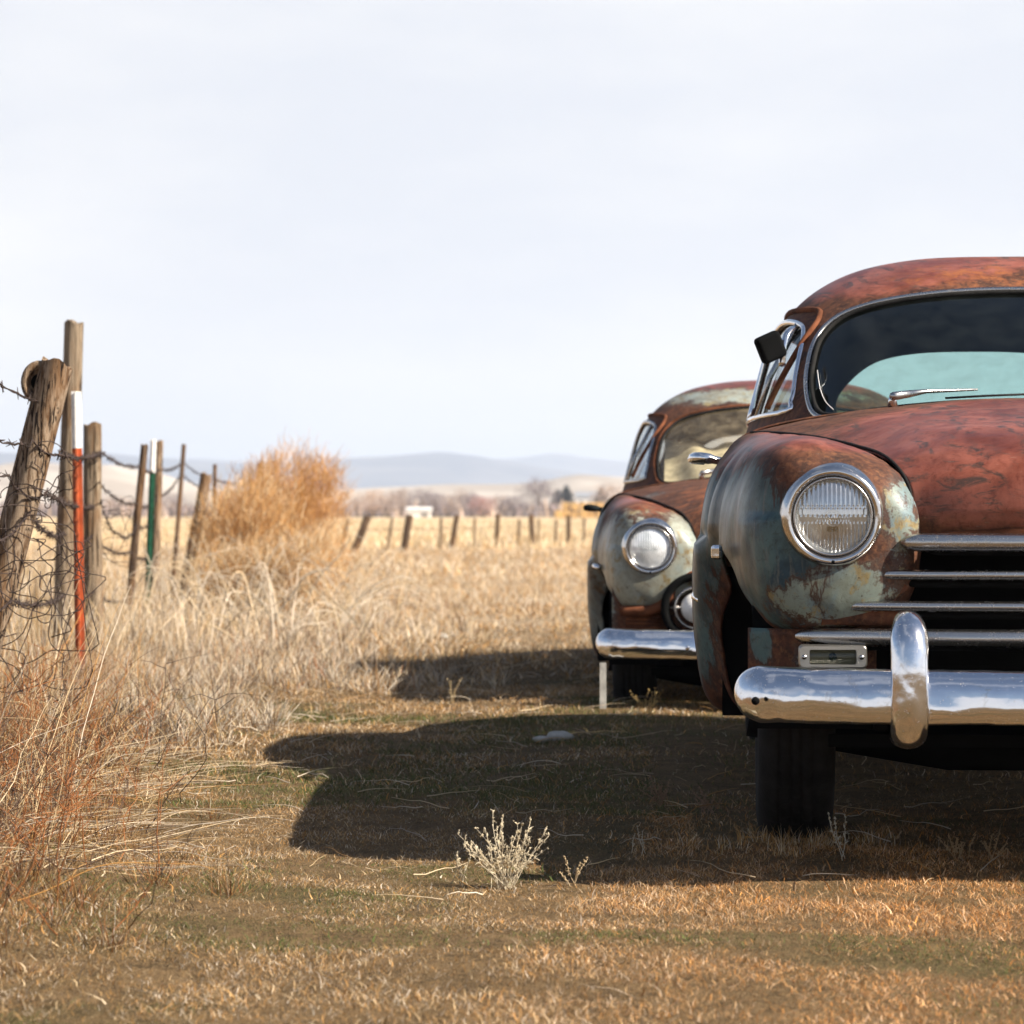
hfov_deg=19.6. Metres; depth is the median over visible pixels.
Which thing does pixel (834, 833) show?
dry weed
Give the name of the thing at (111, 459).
barbed wire
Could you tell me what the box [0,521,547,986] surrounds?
tall grass
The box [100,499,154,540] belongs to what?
barbed wire
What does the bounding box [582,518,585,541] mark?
fence post
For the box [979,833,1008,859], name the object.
dry weed
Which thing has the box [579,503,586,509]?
hay bale
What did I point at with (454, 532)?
fence post
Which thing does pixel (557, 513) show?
hay bale
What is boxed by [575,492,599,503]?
farmhouse
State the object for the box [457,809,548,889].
dry weed
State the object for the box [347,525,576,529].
fence wire
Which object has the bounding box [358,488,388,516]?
bare tree
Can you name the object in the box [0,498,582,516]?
scrub
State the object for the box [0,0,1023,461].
sky
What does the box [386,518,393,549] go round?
fence post
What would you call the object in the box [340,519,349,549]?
fence post
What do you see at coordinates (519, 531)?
fence post
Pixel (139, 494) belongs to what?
fence post
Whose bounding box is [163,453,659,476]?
distant hills
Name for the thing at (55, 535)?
barbed wire
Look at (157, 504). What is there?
fence post
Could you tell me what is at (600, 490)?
evergreen tree
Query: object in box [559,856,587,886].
dry weed
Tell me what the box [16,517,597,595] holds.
stubble
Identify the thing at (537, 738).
stone
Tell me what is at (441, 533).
fence post
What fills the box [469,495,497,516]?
bare tree
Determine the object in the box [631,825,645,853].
dry weed
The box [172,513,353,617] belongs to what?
dry grass
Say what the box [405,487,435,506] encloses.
bare tree
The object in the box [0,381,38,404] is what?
barbed wire
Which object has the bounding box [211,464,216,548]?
fence post
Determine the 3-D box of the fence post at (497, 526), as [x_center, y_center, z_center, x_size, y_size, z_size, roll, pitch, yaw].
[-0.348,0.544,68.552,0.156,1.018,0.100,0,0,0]
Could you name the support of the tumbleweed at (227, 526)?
on the ground at (240, 927)
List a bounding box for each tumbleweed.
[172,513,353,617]
[173,456,309,606]
[207,426,361,605]
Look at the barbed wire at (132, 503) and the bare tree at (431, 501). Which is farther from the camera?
the bare tree at (431, 501)
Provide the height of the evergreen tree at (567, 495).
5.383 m
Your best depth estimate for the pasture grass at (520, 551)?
34.15 m
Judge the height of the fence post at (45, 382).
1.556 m
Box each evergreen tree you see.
[550,488,566,509]
[557,484,574,505]
[593,485,608,504]
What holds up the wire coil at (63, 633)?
attached to the fence post at (45, 382)
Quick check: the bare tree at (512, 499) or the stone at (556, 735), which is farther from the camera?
the bare tree at (512, 499)
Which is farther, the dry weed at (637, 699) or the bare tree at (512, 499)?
the bare tree at (512, 499)
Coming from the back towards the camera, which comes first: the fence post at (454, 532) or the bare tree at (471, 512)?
the bare tree at (471, 512)
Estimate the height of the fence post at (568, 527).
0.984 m
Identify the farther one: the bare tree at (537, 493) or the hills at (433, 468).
the hills at (433, 468)
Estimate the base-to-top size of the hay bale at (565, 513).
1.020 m
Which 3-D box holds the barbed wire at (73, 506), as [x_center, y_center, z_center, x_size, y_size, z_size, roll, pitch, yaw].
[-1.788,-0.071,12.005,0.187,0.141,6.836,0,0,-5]
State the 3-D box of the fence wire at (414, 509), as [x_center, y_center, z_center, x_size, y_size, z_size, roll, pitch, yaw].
[-0.183,-0.050,69.041,1.028,0.011,21.464,0,0,14]
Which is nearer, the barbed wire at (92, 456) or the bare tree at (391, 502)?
the barbed wire at (92, 456)
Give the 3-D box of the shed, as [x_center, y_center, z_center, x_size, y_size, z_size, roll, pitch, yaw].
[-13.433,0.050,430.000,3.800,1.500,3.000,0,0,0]
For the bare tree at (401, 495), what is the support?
on the ground at (240, 927)
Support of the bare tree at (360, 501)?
on the ground at (240, 927)
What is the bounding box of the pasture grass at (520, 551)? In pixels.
[27,541,591,660]
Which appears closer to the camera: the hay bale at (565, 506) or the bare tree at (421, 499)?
the hay bale at (565, 506)
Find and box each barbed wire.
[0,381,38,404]
[0,438,104,462]
[0,470,95,511]
[0,512,152,560]
[0,587,151,611]
[84,452,243,485]
[98,473,212,509]
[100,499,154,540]
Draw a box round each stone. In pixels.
[533,736,549,742]
[547,731,573,740]
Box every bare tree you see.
[102,496,133,516]
[161,493,189,516]
[341,491,373,516]
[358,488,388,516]
[373,491,404,516]
[389,487,413,516]
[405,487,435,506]
[422,491,447,516]
[438,492,461,516]
[447,487,470,511]
[459,491,482,516]
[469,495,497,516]
[488,492,506,512]
[500,495,525,514]
[514,475,561,513]
[589,481,623,505]
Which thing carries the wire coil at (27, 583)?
hanging from the fence post at (45, 382)
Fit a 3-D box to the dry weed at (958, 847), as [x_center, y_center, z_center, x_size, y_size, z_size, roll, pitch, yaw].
[1.020,0.764,6.805,0.062,0.058,0.072,0,0,-40]
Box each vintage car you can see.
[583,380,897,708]
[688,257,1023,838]
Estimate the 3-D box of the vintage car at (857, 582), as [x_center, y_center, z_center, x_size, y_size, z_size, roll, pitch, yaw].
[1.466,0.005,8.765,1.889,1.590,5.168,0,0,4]
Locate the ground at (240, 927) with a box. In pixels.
[0,517,1023,1023]
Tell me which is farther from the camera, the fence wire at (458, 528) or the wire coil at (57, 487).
the fence wire at (458, 528)
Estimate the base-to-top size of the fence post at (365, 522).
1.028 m
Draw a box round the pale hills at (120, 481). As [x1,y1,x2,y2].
[0,463,643,506]
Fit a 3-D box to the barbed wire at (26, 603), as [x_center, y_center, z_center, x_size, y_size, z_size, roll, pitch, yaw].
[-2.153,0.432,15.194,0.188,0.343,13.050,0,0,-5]
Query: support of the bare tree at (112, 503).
on the ground at (240, 927)
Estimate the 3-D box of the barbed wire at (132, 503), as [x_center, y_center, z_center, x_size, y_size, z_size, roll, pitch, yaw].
[-2.604,-0.184,22.195,0.183,0.336,13.629,0,0,-3]
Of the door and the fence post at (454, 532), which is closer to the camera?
the fence post at (454, 532)
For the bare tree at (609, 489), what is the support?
on the ground at (240, 927)
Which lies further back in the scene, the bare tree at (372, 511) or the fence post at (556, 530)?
the bare tree at (372, 511)
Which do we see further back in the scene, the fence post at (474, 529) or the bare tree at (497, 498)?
the bare tree at (497, 498)
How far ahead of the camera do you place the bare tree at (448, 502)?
449.93 m
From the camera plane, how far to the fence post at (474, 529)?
65.50 m
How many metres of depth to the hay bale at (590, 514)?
394.44 m
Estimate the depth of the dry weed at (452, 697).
12.29 m
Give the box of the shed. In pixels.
[406,507,432,517]
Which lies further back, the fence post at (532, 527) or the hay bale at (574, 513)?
the hay bale at (574, 513)
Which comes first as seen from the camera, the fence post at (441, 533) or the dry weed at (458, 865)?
the dry weed at (458, 865)
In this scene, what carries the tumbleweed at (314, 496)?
on the ground at (240, 927)
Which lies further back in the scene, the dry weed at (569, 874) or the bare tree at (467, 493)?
the bare tree at (467, 493)
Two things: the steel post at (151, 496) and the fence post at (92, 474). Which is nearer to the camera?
the fence post at (92, 474)
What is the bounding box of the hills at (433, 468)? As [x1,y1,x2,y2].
[0,452,582,489]
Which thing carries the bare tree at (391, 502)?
on the ground at (240, 927)
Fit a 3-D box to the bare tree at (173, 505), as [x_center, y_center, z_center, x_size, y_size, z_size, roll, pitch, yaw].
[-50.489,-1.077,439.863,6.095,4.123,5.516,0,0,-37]
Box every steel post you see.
[71,391,84,668]
[145,439,156,608]
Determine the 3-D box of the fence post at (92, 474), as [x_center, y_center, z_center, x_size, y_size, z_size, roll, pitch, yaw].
[-2.184,0.290,15.502,0.107,1.521,0.087,0,0,0]
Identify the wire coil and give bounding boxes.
[0,483,91,636]
[0,539,105,702]
[33,441,74,508]
[102,496,145,566]
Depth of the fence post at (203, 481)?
23.97 m
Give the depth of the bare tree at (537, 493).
469.70 m
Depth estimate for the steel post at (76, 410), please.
12.70 m
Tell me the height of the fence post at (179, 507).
1.652 m
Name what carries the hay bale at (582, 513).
on the ground at (240, 927)
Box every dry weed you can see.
[447,677,462,703]
[451,851,470,886]
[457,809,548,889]
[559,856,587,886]
[630,687,660,714]
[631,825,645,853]
[828,812,849,860]
[938,834,975,858]
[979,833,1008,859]
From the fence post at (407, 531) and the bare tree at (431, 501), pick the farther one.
the bare tree at (431, 501)
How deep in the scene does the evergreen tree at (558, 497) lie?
479.72 m
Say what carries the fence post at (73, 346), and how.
on the ground at (240, 927)
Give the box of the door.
[421,512,427,516]
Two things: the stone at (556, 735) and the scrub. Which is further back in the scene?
the scrub
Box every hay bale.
[554,510,561,517]
[562,503,569,509]
[562,510,569,517]
[570,510,578,517]
[571,503,577,509]
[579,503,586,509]
[579,510,586,517]
[587,511,594,517]
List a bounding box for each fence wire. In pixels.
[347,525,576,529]
[350,509,479,509]
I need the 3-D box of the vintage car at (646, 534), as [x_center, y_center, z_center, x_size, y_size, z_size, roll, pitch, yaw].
[1.295,0.140,14.286,1.901,1.590,5.069,0,0,3]
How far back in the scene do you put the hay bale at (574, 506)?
394.15 m
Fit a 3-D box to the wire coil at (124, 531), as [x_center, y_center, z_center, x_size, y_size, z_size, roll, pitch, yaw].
[-2.220,0.109,16.480,0.375,0.398,0.193,0,0,-6]
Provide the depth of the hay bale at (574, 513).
394.31 m
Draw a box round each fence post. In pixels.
[0,356,72,650]
[52,319,83,657]
[83,422,103,652]
[124,443,147,611]
[150,440,162,606]
[171,443,185,593]
[178,472,211,600]
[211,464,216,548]
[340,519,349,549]
[351,515,371,551]
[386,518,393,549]
[400,514,412,550]
[439,518,442,549]
[449,514,459,547]
[473,518,475,545]
[494,513,499,546]
[517,519,520,542]
[529,514,534,544]
[537,519,539,541]
[554,520,557,542]
[566,515,570,542]
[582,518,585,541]

